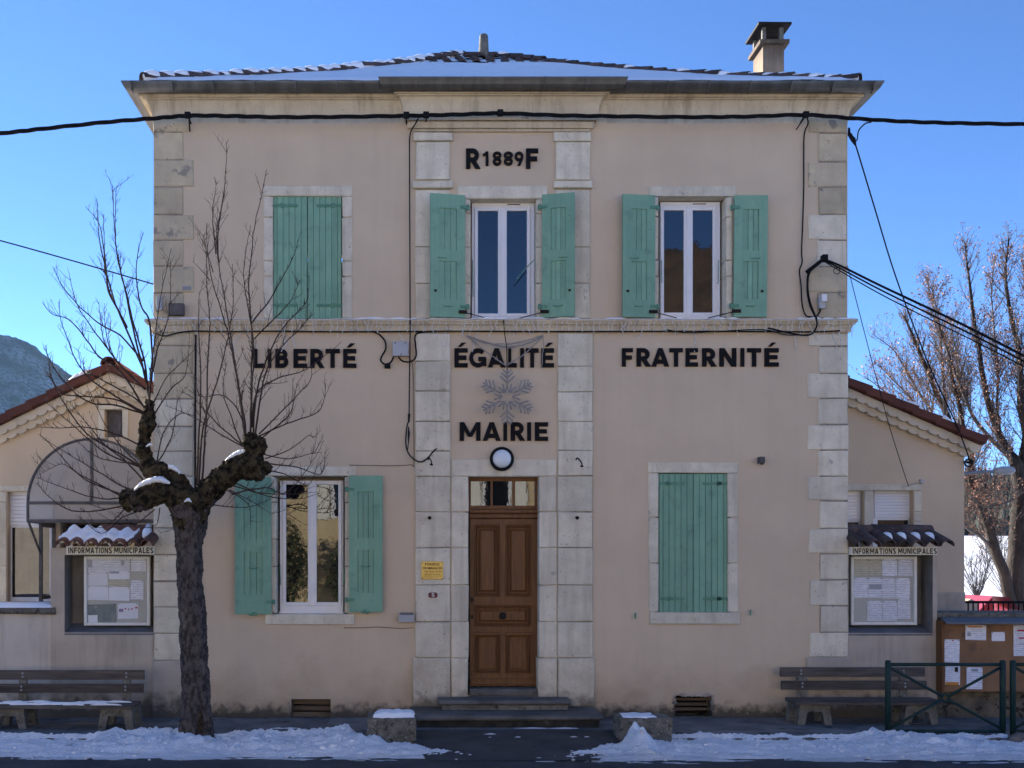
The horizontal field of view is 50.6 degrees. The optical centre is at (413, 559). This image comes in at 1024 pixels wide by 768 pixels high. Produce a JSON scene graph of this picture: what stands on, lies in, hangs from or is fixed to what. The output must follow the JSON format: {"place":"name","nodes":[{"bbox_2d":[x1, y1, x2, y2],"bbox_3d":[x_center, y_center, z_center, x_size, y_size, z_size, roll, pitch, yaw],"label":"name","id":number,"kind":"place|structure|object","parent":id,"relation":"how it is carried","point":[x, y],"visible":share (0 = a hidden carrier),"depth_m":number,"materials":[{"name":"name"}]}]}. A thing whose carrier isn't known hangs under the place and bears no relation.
{"place":"outdoors","nodes":[
{"label":"outdoors","id":0,"kind":"place"},
{"bbox_2d":[0,335,71,413],"bbox_3d":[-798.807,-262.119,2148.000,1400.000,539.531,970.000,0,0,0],"label":"mountain","id":1,"kind":"structure","parent":0,"point":[23,379],"depth_m":2419.98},
{"bbox_2d":[63,525,136,547],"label":"roof tiles","id":2,"kind":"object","parent":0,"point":[65,529],"depth_m":14.72,"materials":[{"name":"ceramic"}]},
{"bbox_2d":[0,717,1023,743],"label":"pavement","id":3,"kind":"structure","parent":0,"point":[681,725],"depth_m":12.37,"materials":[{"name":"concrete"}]},
{"bbox_2d":[0,670,144,729],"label":"park bench","id":4,"kind":"object","parent":3,"relation":"on","point":[23,710],"visible":1,"depth_m":12.46,"materials":[{"name":"brown wood"}]},
{"bbox_2d":[51,524,158,717],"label":"notice wall","id":5,"kind":"structure","parent":3,"relation":"on","point":[76,644],"depth_m":13.00,"materials":[{"name":"paint"}]},
{"bbox_2d":[66,546,154,553],"bbox_3d":[-3.652,-0.117,12.968,1.056,0.100,0.061,0,0,0],"label":"sign","id":6,"kind":"object","parent":5,"relation":"attached to","point":[110,550],"visible":1,"depth_m":12.94,"materials":[{"name":"beige"}]},
{"bbox_2d":[84,556,150,625],"bbox_3d":[-3.620,0.378,13.270,0.807,0.846,0.300,0,0,0],"label":"notice case","id":7,"kind":"object","parent":5,"relation":"attached to","point":[144,613],"visible":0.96,"depth_m":13.16,"materials":[{"name":"white paint"}]},
{"bbox_2d":[87,586,107,599],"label":"notice","id":8,"kind":"object","parent":7,"relation":"attached to","point":[97,592],"visible":1,"depth_m":13.16,"materials":[{"name":"paper"}]},
{"bbox_2d":[87,573,107,585],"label":"notice","id":9,"kind":"object","parent":7,"relation":"attached to","point":[97,579],"visible":1,"depth_m":13.16,"materials":[{"name":"paper"}]},
{"bbox_2d":[88,604,115,622],"bbox_3d":[-3.810,0.653,13.154,0.353,0.233,0.009,0,0,0],"label":"notice","id":10,"kind":"object","parent":7,"relation":"attached to","point":[98,613],"visible":1,"depth_m":13.16,"materials":[{"name":"paper"}]},
{"bbox_2d":[87,559,129,572],"bbox_3d":[-3.731,0.069,13.151,0.520,0.175,0.009,0,0,0],"label":"notice","id":11,"kind":"object","parent":7,"relation":"attached to","point":[103,565],"visible":1,"depth_m":13.15,"materials":[{"name":"paper"}]},
{"bbox_2d":[108,579,128,586],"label":"notice","id":12,"kind":"object","parent":7,"relation":"attached to","point":[117,582],"visible":1,"depth_m":13.15,"materials":[{"name":"beige paper"}]},
{"bbox_2d":[108,587,129,600],"bbox_3d":[-3.602,0.413,13.156,0.260,0.175,0.009,0,0,0],"label":"notice","id":13,"kind":"object","parent":7,"relation":"attached to","point":[119,593],"visible":1,"depth_m":13.16,"materials":[{"name":"paper"}]},
{"bbox_2d":[109,571,129,578],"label":"notice","id":14,"kind":"object","parent":7,"relation":"attached to","point":[118,575],"visible":1,"depth_m":13.15,"materials":[{"name":"paper"}]},
{"bbox_2d":[118,603,137,618],"bbox_3d":[-3.494,0.624,13.156,0.252,0.195,0.009,0,0,0],"label":"notice","id":15,"kind":"object","parent":7,"relation":"attached to","point":[127,610],"visible":1,"depth_m":13.16,"materials":[{"name":"paper"}]},
{"bbox_2d":[130,580,143,599],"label":"notice","id":16,"kind":"object","parent":7,"relation":"attached to","point":[137,589],"visible":1,"depth_m":13.16,"materials":[{"name":"paper"}]},
{"bbox_2d":[131,559,145,570],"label":"notice","id":17,"kind":"object","parent":7,"relation":"attached to","point":[138,564],"visible":1,"depth_m":13.16,"materials":[{"name":"paper"}]},
{"bbox_2d":[32,133,340,737],"bbox_3d":[-2.478,-1.232,11.500,3.425,6.531,0.884,0,0,0],"label":"pollarded tree","id":18,"kind":"object","parent":3,"relation":"on","point":[179,496],"visible":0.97,"depth_m":11.50,"materials":[{"name":"brown plant"}]},
{"bbox_2d":[367,709,416,743],"bbox_3d":[-0.229,1.788,11.550,0.540,0.369,0.437,0,0,0],"label":"stone block","id":19,"kind":"object","parent":3,"relation":"on","point":[391,725],"depth_m":11.34,"materials":[{"name":"stone"}]},
{"bbox_2d":[121,22,884,717],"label":"town hall","id":20,"kind":"structure","parent":3,"relation":"on","point":[703,546],"depth_m":13.00,"materials":[{"name":"paint"}]},
{"bbox_2d":[0,240,152,284],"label":"side cable","id":21,"kind":"object","parent":20,"relation":"attached to","point":[72,260],"visible":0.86,"depth_m":13.98,"materials":[{"name":"black rubber"}]},
{"bbox_2d":[156,297,162,310],"bbox_3d":[-3.057,-3.087,12.951,0.074,0.160,0.062,0,0,0],"label":"meter box","id":22,"kind":"object","parent":20,"relation":"attached to","point":[157,303],"visible":0.86,"depth_m":12.92,"materials":[{"name":"grey plastic"}]},
{"bbox_2d":[168,303,184,315],"bbox_3d":[-2.852,-3.015,12.941,0.186,0.141,0.082,0,0,0],"label":"vent box","id":23,"kind":"object","parent":20,"relation":"attached to","point":[177,309],"visible":0.9,"depth_m":12.90,"materials":[{"name":"grey metal"}]},
{"bbox_2d":[194,335,196,487],"bbox_3d":[-2.629,-0.778,12.950,0.035,3.869,0.026,0,0,0],"label":"downlead","id":24,"kind":"object","parent":20,"relation":"attached to","point":[195,367],"visible":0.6,"depth_m":12.94,"materials":[{"name":"metal"}]},
{"bbox_2d":[279,481,343,612],"bbox_3d":[-1.245,-0.160,13.176,0.793,1.625,0.108,0,0,0],"label":"window","id":25,"kind":"structure","parent":20,"relation":"in","point":[312,527],"depth_m":13.15,"materials":[{"name":"white plastic"}]},
{"bbox_2d":[374,332,393,364],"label":"drooping cable","id":26,"kind":"object","parent":20,"relation":"attached to","point":[382,337],"visible":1,"depth_m":12.95,"materials":[{"name":"black rubber"}]},
{"bbox_2d":[358,356,413,466],"bbox_3d":[-0.381,-1.793,12.985,0.785,1.341,0.008,0,0,0],"label":"thin cable","id":27,"kind":"object","parent":20,"relation":"attached to","point":[413,430],"visible":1,"depth_m":12.98,"materials":[{"name":"grey metal"}]},
{"bbox_2d":[393,341,408,356],"bbox_3d":[-0.154,-2.542,12.953,0.192,0.176,0.094,0,0,0],"label":"junction box","id":28,"kind":"object","parent":20,"relation":"attached to","point":[400,348],"visible":1,"depth_m":12.91,"materials":[{"name":"grey plastic"}]},
{"bbox_2d":[399,612,413,621],"bbox_3d":[-0.082,0.690,12.946,0.182,0.112,0.108,0,0,0],"label":"intercom box","id":29,"kind":"object","parent":20,"relation":"attached to","point":[406,616],"visible":1,"depth_m":12.90,"materials":[{"name":"grey plastic"}]},
{"bbox_2d":[408,118,418,413],"bbox_3d":[0.006,-3.497,12.871,0.065,3.524,0.211,0,0,-43],"label":"wall cable","id":30,"kind":"object","parent":20,"relation":"attached to","point":[410,270],"depth_m":12.94,"materials":[{"name":"black rubber"}]},
{"bbox_2d":[398,330,435,362],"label":"drooping cable","id":31,"kind":"object","parent":20,"relation":"attached to","point":[415,348],"visible":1,"depth_m":12.95,"materials":[{"name":"black rubber"}]},
{"bbox_2d":[405,422,436,462],"bbox_3d":[0.095,-1.437,12.950,0.386,0.526,0.018,0,0,0],"label":"loose cable","id":32,"kind":"object","parent":20,"relation":"attached to","point":[407,449],"visible":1,"depth_m":12.94,"materials":[{"name":"black rubber"}]},
{"bbox_2d":[421,561,442,578],"bbox_3d":[0.228,0.125,12.958,0.264,0.218,0.024,0,0,0],"label":"name plaque","id":33,"kind":"object","parent":20,"relation":"attached to","point":[431,569],"visible":1,"depth_m":12.95,"materials":[{"name":"gold metal"}]},
{"bbox_2d":[428,592,437,597],"bbox_3d":[0.236,0.423,12.958,0.125,0.080,0.024,0,0,0],"label":"house number","id":34,"kind":"object","parent":20,"relation":"attached to","point":[432,594],"visible":1,"depth_m":12.95,"materials":[{"name":"white paint"}]},
{"bbox_2d":[154,330,839,336],"bbox_3d":[1.011,-2.731,12.950,8.261,0.080,0.018,0,0,0],"label":"ledge cable","id":35,"kind":"object","parent":20,"relation":"attached to","point":[483,331],"visible":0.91,"depth_m":12.94,"materials":[{"name":"black rubber"}]},
{"bbox_2d":[147,318,856,351],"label":"string lights","id":36,"kind":"object","parent":20,"relation":"attached to","point":[516,325],"visible":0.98,"depth_m":12.91,"materials":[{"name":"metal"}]},
{"bbox_2d":[490,447,513,470],"bbox_3d":[1.066,-1.218,12.925,0.292,0.292,0.109,0,0,0],"label":"wall lamp","id":37,"kind":"object","parent":20,"relation":"attached to","point":[501,458],"visible":1,"depth_m":12.90,"materials":[{"name":"white glass"}]},
{"bbox_2d":[472,203,533,317],"bbox_3d":[1.100,-3.651,13.176,0.784,1.430,0.108,0,0,0],"label":"window","id":38,"kind":"structure","parent":20,"relation":"in","point":[502,233],"depth_m":13.15,"materials":[{"name":"white plastic"}]},
{"bbox_2d":[468,477,537,518],"bbox_3d":[1.107,-0.767,13.175,0.862,0.516,0.130,0,0,0],"label":"transom window","id":39,"kind":"structure","parent":20,"relation":"in","point":[489,497],"depth_m":13.19,"materials":[{"name":"brown wood"}]},
{"bbox_2d":[470,519,537,685],"bbox_3d":[1.107,0.519,13.163,0.829,2.044,0.114,0,0,0],"label":"door","id":40,"kind":"structure","parent":20,"relation":"in","point":[503,552],"depth_m":13.17,"materials":[{"name":"brown wood"}]},
{"bbox_2d":[467,334,543,367],"bbox_3d":[1.107,-2.517,12.900,0.934,0.408,0.110,0,0,0],"label":"tinsel garland","id":41,"kind":"object","parent":20,"relation":"attached to","point":[471,338],"visible":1,"depth_m":12.89,"materials":[{"name":"white plastic"}]},
{"bbox_2d":[481,320,532,424],"bbox_3d":[1.121,-2.250,12.862,0.618,1.263,0.086,0,0,0],"label":"snowflake decoration","id":42,"kind":"object","parent":20,"relation":"hanging from","point":[506,376],"visible":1,"depth_m":12.82,"materials":[{"name":"grey plastic"}]},
{"bbox_2d":[0,109,1023,135],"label":"overhead cable","id":43,"kind":"object","parent":20,"relation":"attached to","point":[425,115],"visible":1,"depth_m":12.76,"materials":[{"name":"black rubber"}]},
{"bbox_2d":[659,202,719,318],"bbox_3d":[3.387,-3.658,13.176,0.751,1.443,0.108,0,0,0],"label":"window","id":44,"kind":"structure","parent":20,"relation":"in","point":[689,232],"depth_m":13.15,"materials":[{"name":"white plastic"}]},
{"bbox_2d":[667,329,797,335],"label":"drooping cable","id":45,"kind":"object","parent":20,"relation":"attached to","point":[732,330],"visible":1,"depth_m":12.91,"materials":[{"name":"black rubber"}]},
{"bbox_2d":[757,457,764,464],"bbox_3d":[4.197,-1.197,12.935,0.097,0.097,0.130,0,0,0],"label":"floodlight","id":46,"kind":"object","parent":20,"relation":"attached to","point":[760,460],"visible":1,"depth_m":12.87,"materials":[{"name":"grey metal"}]},
{"bbox_2d":[768,269,817,335],"bbox_3d":[4.551,-3.088,12.890,0.598,0.803,0.020,0,0,0],"label":"drooping cable","id":47,"kind":"object","parent":20,"relation":"attached to","point":[812,311],"visible":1,"depth_m":12.88,"materials":[{"name":"black rubber"}]},
{"bbox_2d":[799,117,821,317],"bbox_3d":[4.788,-4.097,12.873,0.281,2.349,0.195,0,0,0],"label":"wall cable","id":48,"kind":"object","parent":20,"relation":"attached to","point":[802,224],"depth_m":12.95,"materials":[{"name":"black rubber"}]},
{"bbox_2d":[805,254,827,273],"bbox_3d":[4.843,-3.539,12.877,0.106,0.189,0.285,0,0,-39],"label":"service mast","id":49,"kind":"object","parent":20,"relation":"attached to","point":[823,257],"visible":1,"depth_m":12.84,"materials":[{"name":"black metal"}]},
{"bbox_2d":[825,262,1023,366],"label":"service cable","id":50,"kind":"object","parent":49,"relation":"attached to","point":[927,317],"visible":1,"depth_m":11.46,"materials":[{"name":"black rubber"}]},
{"bbox_2d":[826,261,1023,361],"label":"service cable","id":51,"kind":"object","parent":49,"relation":"attached to","point":[989,343],"visible":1,"depth_m":11.42,"materials":[{"name":"black rubber"}]},
{"bbox_2d":[827,260,1023,356],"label":"service cable","id":52,"kind":"object","parent":49,"relation":"attached to","point":[937,312],"visible":1,"depth_m":11.41,"materials":[{"name":"black rubber"}]},
{"bbox_2d":[817,294,826,309],"bbox_3d":[4.918,-3.106,12.926,0.078,0.164,0.112,0,0,0],"label":"junction box","id":53,"kind":"object","parent":20,"relation":"attached to","point":[821,299],"visible":1,"depth_m":12.91,"materials":[{"name":"grey plastic"}]},
{"bbox_2d":[847,122,871,145],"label":"guy cable","id":54,"kind":"object","parent":20,"relation":"attached to","point":[852,138],"visible":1,"depth_m":12.98,"materials":[{"name":"metal"}]},
{"bbox_2d":[410,687,603,727],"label":"door steps","id":55,"kind":"structure","parent":3,"relation":"on","point":[517,707],"depth_m":12.52,"materials":[{"name":"stone"}]},
{"bbox_2d":[612,712,672,742],"bbox_3d":[2.457,1.812,11.548,0.579,0.320,0.443,0,0,0],"label":"stone block","id":56,"kind":"object","parent":3,"relation":"on","point":[657,726],"depth_m":11.34,"materials":[{"name":"stone"}]},
{"bbox_2d":[780,667,945,724],"bbox_3d":[5.244,1.593,12.585,1.727,0.620,0.570,0,0,0],"label":"park bench","id":57,"kind":"object","parent":3,"relation":"on","point":[800,706],"visible":0.91,"depth_m":12.78,"materials":[{"name":"brown wood"}]},
{"bbox_2d":[847,524,954,717],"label":"notice wall","id":58,"kind":"structure","parent":3,"relation":"on","point":[874,645],"depth_m":13.00,"materials":[{"name":"paint"}]},
{"bbox_2d":[849,556,916,624],"bbox_3d":[5.749,0.374,13.270,0.807,0.840,0.300,0,0,0],"label":"notice case","id":59,"kind":"object","parent":58,"relation":"attached to","point":[857,611],"visible":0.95,"depth_m":13.14,"materials":[{"name":"white paint"}]},
{"bbox_2d":[854,578,867,597],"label":"notice","id":60,"kind":"object","parent":59,"relation":"attached to","point":[860,587],"visible":1,"depth_m":13.15,"materials":[{"name":"paper"}]},
{"bbox_2d":[854,559,867,575],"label":"notice","id":61,"kind":"object","parent":59,"relation":"attached to","point":[860,567],"visible":1,"depth_m":13.15,"materials":[{"name":"beige paper"}]},
{"bbox_2d":[867,601,881,620],"bbox_3d":[5.649,0.622,13.153,0.183,0.245,0.009,0,0,0],"label":"notice","id":62,"kind":"object","parent":59,"relation":"attached to","point":[874,610],"visible":1,"depth_m":13.15,"materials":[{"name":"paper"}]},
{"bbox_2d":[868,578,881,597],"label":"notice","id":63,"kind":"object","parent":59,"relation":"attached to","point":[874,587],"visible":1,"depth_m":13.16,"materials":[{"name":"paper"}]},
{"bbox_2d":[869,559,881,575],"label":"notice","id":64,"kind":"object","parent":59,"relation":"attached to","point":[875,567],"visible":1,"depth_m":13.16,"materials":[{"name":"beige paper"}]},
{"bbox_2d":[882,578,895,597],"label":"notice","id":65,"kind":"object","parent":59,"relation":"attached to","point":[888,587],"visible":1,"depth_m":13.15,"materials":[{"name":"paper"}]},
{"bbox_2d":[882,559,896,575],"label":"notice","id":66,"kind":"object","parent":59,"relation":"attached to","point":[889,567],"visible":1,"depth_m":13.15,"materials":[{"name":"paper"}]},
{"bbox_2d":[883,601,896,620],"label":"notice","id":67,"kind":"object","parent":59,"relation":"attached to","point":[889,610],"visible":1,"depth_m":13.16,"materials":[{"name":"paper"}]},
{"bbox_2d":[896,578,909,597],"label":"notice","id":68,"kind":"object","parent":59,"relation":"attached to","point":[902,587],"visible":1,"depth_m":13.16,"materials":[{"name":"paper"}]},
{"bbox_2d":[898,599,910,618],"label":"notice","id":69,"kind":"object","parent":59,"relation":"attached to","point":[904,605],"visible":1,"depth_m":13.15,"materials":[{"name":"paper"}]},
{"bbox_2d":[898,559,912,575],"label":"notice","id":70,"kind":"object","parent":59,"relation":"attached to","point":[905,567],"visible":1,"depth_m":13.16,"materials":[{"name":"paper"}]},
{"bbox_2d":[849,547,936,554],"bbox_3d":[5.788,-0.109,12.968,1.044,0.096,0.061,0,0,0],"label":"sign","id":71,"kind":"object","parent":58,"relation":"attached to","point":[892,550],"visible":1,"depth_m":12.94,"materials":[{"name":"beige"}]},
{"bbox_2d":[885,660,1005,733],"bbox_3d":[5.792,1.521,11.700,1.310,0.863,0.060,0,0,0],"label":"street barrier","id":72,"kind":"object","parent":3,"relation":"on","point":[1001,668],"visible":0.93,"depth_m":11.68,"materials":[{"name":"metal"}]},
{"bbox_2d":[1010,660,1023,734],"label":"street barrier","id":73,"kind":"object","parent":3,"relation":"on","point":[1013,669],"visible":0.9,"depth_m":11.68,"materials":[{"name":"metal"}]},
{"bbox_2d":[0,757,1023,767],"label":"road","id":74,"kind":"structure","parent":0,"point":[231,762],"depth_m":10.33,"materials":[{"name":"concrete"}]},
{"bbox_2d":[0,723,470,760],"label":"snow bank","id":75,"kind":"structure","parent":74,"relation":"on","point":[344,741],"depth_m":11.00,"materials":[{"name":"snow"}]},
{"bbox_2d":[270,727,587,736],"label":"snow scraps","id":76,"kind":"object","parent":74,"relation":"on","point":[487,733],"visible":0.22,"depth_m":12.07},
{"bbox_2d":[413,730,618,759],"bbox_3d":[1.132,1.926,11.250,2.321,0.064,1.500,0,0,0],"label":"road apron","id":77,"kind":"object","parent":74,"relation":"on","point":[524,745],"visible":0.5,"depth_m":11.21,"materials":[{"name":"asphalt"}]},
{"bbox_2d":[536,721,1023,763],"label":"snow bank","id":78,"kind":"structure","parent":74,"relation":"on","point":[637,744],"depth_m":10.91,"materials":[{"name":"snow"}]},
{"bbox_2d":[1006,732,1023,741],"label":"boulder","id":79,"kind":"object","parent":74,"relation":"on","point":[1017,737],"visible":0.52,"depth_m":11.35,"materials":[{"name":"stone"}]},
{"bbox_2d":[0,0,1023,473],"label":"sky","id":80,"kind":"structure","parent":0,"point":[62,61],"materials":[{"name":"blue"}]},
{"bbox_2d":[330,714,710,717],"bbox_3d":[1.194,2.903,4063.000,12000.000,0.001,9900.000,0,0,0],"label":"ground","id":81,"kind":"structure","parent":0,"point":[687,715],"depth_m":20.06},
{"bbox_2d":[0,602,55,717],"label":"wall","id":82,"kind":"structure","parent":81,"relation":"on","point":[25,635],"depth_m":13.02,"materials":[{"name":"paint"}]},
{"bbox_2d":[0,356,153,601],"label":"annex","id":83,"kind":"object","parent":82,"relation":"on","point":[22,441],"visible":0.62,"depth_m":14.60,"materials":[{"name":"paint"}]},
{"bbox_2d":[10,492,51,600],"bbox_3d":[-5.241,-0.183,14.740,0.636,1.505,0.080,0,0,0],"label":"window","id":84,"kind":"structure","parent":83,"relation":"in","point":[24,551],"depth_m":14.74,"materials":[{"name":"white plastic"}]},
{"bbox_2d":[26,438,153,601],"bbox_3d":[-4.070,-0.491,14.090,1.660,2.113,1.020,0,0,0],"label":"entrance canopy","id":85,"kind":"object","parent":83,"relation":"attached to","point":[43,509],"visible":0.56,"depth_m":13.60,"materials":[{"name":"grey metal"}]},
{"bbox_2d":[937,611,1023,717],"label":"wall","id":86,"kind":"structure","parent":81,"relation":"on","point":[984,704],"depth_m":13.06,"materials":[{"name":"stone"}]},
{"bbox_2d":[936,617,1023,691],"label":"notice board","id":87,"kind":"object","parent":86,"relation":"attached to","point":[988,650],"visible":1,"depth_m":12.90,"materials":[{"name":"brown wood"}]},
{"bbox_2d":[944,639,959,662],"bbox_3d":[6.458,1.091,12.892,0.199,0.280,0.009,0,0,0],"label":"notice","id":88,"kind":"object","parent":87,"relation":"attached to","point":[951,650],"visible":1,"depth_m":12.89,"materials":[{"name":"paper"}]},
{"bbox_2d":[945,666,959,684],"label":"notice","id":89,"kind":"object","parent":87,"relation":"attached to","point":[952,675],"visible":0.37,"depth_m":12.89,"materials":[{"name":"paper"}]},
{"bbox_2d":[966,667,982,688],"bbox_3d":[6.733,1.418,12.892,0.197,0.266,0.009,0,0,0],"label":"notice","id":90,"kind":"object","parent":87,"relation":"attached to","point":[974,673],"visible":0.97,"depth_m":12.89,"materials":[{"name":"paper"}]},
{"bbox_2d":[965,625,985,639],"bbox_3d":[6.749,0.870,12.892,0.253,0.184,0.009,0,0,0],"label":"notice","id":91,"kind":"object","parent":87,"relation":"attached to","point":[975,632],"visible":1,"depth_m":12.89,"materials":[{"name":"paper"}]},
{"bbox_2d":[991,632,1004,640],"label":"notice","id":92,"kind":"object","parent":87,"relation":"attached to","point":[998,636],"visible":1,"depth_m":12.89,"materials":[{"name":"paper"}]},
{"bbox_2d":[1013,625,1023,655],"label":"notice","id":93,"kind":"object","parent":87,"relation":"attached to","point":[1018,636],"visible":1,"depth_m":12.89,"materials":[{"name":"paper"}]},
{"bbox_2d":[965,601,1023,610],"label":"railing","id":94,"kind":"object","parent":86,"relation":"on","point":[988,602],"visible":0.25,"depth_m":15.99,"materials":[{"name":"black metal"}]},
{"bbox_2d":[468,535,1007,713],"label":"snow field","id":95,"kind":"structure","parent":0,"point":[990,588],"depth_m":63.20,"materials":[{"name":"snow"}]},
{"bbox_2d":[848,375,988,610],"bbox_3d":[6.407,-0.360,17.330,2.575,4.729,5.940,0,0,0],"label":"annex","id":96,"kind":"object","parent":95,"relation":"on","point":[931,450],"visible":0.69,"depth_m":14.60,"materials":[{"name":"paint"}]},
{"bbox_2d":[848,491,859,547],"bbox_3d":[5.950,-0.226,14.740,0.431,1.446,0.080,0,0,0],"label":"window","id":97,"kind":"structure","parent":96,"relation":"in","point":[853,506],"depth_m":14.70,"materials":[{"name":"white plastic"}]},
{"bbox_2d":[847,265,908,485],"bbox_3d":[5.960,-2.296,13.854,0.107,2.592,2.018,0,0,44],"label":"guy cable","id":98,"kind":"object","parent":96,"relation":"attached to","point":[877,381],"visible":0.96,"depth_m":13.98,"materials":[{"name":"black rubber"}]},
{"bbox_2d":[873,491,909,546],"bbox_3d":[6.571,-0.226,14.740,0.548,1.446,0.080,0,0,0],"label":"window","id":99,"kind":"structure","parent":96,"relation":"in","point":[889,507],"depth_m":14.70,"materials":[{"name":"white plastic"}]},
{"bbox_2d":[851,133,970,462],"bbox_3d":[6.328,-3.235,13.820,2.656,3.866,0.250,0,0,-33],"label":"guy cable","id":100,"kind":"object","parent":96,"relation":"attached to","point":[905,303],"visible":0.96,"depth_m":14.01,"materials":[{"name":"black rubber"}]},
{"bbox_2d":[964,466,1014,474],"bbox_3d":[8.042,-1.192,15.400,1.152,0.305,0.120,0,0,0],"label":"street lamp","id":101,"kind":"object","parent":96,"relation":"attached to","point":[1003,470],"visible":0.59,"depth_m":15.38,"materials":[{"name":"grey metal"}]},
{"bbox_2d":[848,263,988,479],"bbox_3d":[10.891,-2.349,23.359,3.676,7.933,2.560,0,0,-17],"label":"bare tree","id":102,"kind":"object","parent":95,"relation":"on","point":[934,393],"visible":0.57,"depth_m":23.39,"materials":[{"name":"brown plant"}]},
{"bbox_2d":[911,220,1023,610],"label":"bare tree","id":103,"kind":"object","parent":95,"relation":"on","point":[1011,574],"visible":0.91,"depth_m":21.68,"materials":[{"name":"brown plant"}]},
{"bbox_2d":[964,546,993,594],"bbox_3d":[15.120,0.310,29.079,1.389,1.526,1.474,0,0,17],"label":"bare shrub","id":104,"kind":"object","parent":95,"relation":"on","point":[976,590],"visible":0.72,"depth_m":28.94,"materials":[{"name":"plant"}]},
{"bbox_2d":[965,531,1008,592],"bbox_3d":[16.826,0.058,31.040,1.959,1.991,2.031,0,0,0],"label":"bare shrub","id":105,"kind":"object","parent":95,"relation":"on","point":[1005,556],"visible":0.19,"depth_m":31.22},
{"bbox_2d":[965,599,976,610],"bbox_3d":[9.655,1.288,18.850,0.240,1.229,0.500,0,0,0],"label":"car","id":106,"kind":"object","parent":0,"point":[970,606],"visible":0.12,"depth_m":18.60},
{"bbox_2d":[965,595,1020,610],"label":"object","id":107,"kind":"structure","parent":0,"point":[984,598],"depth_m":19.23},
{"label":"wooded slope","id":108,"kind":"structure","parent":0,"visible":0},
{"bbox_2d":[964,466,1011,535],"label":"conifer wood","id":109,"kind":"object","parent":108,"relation":"on","point":[966,532],"visible":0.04,"depth_m":163.69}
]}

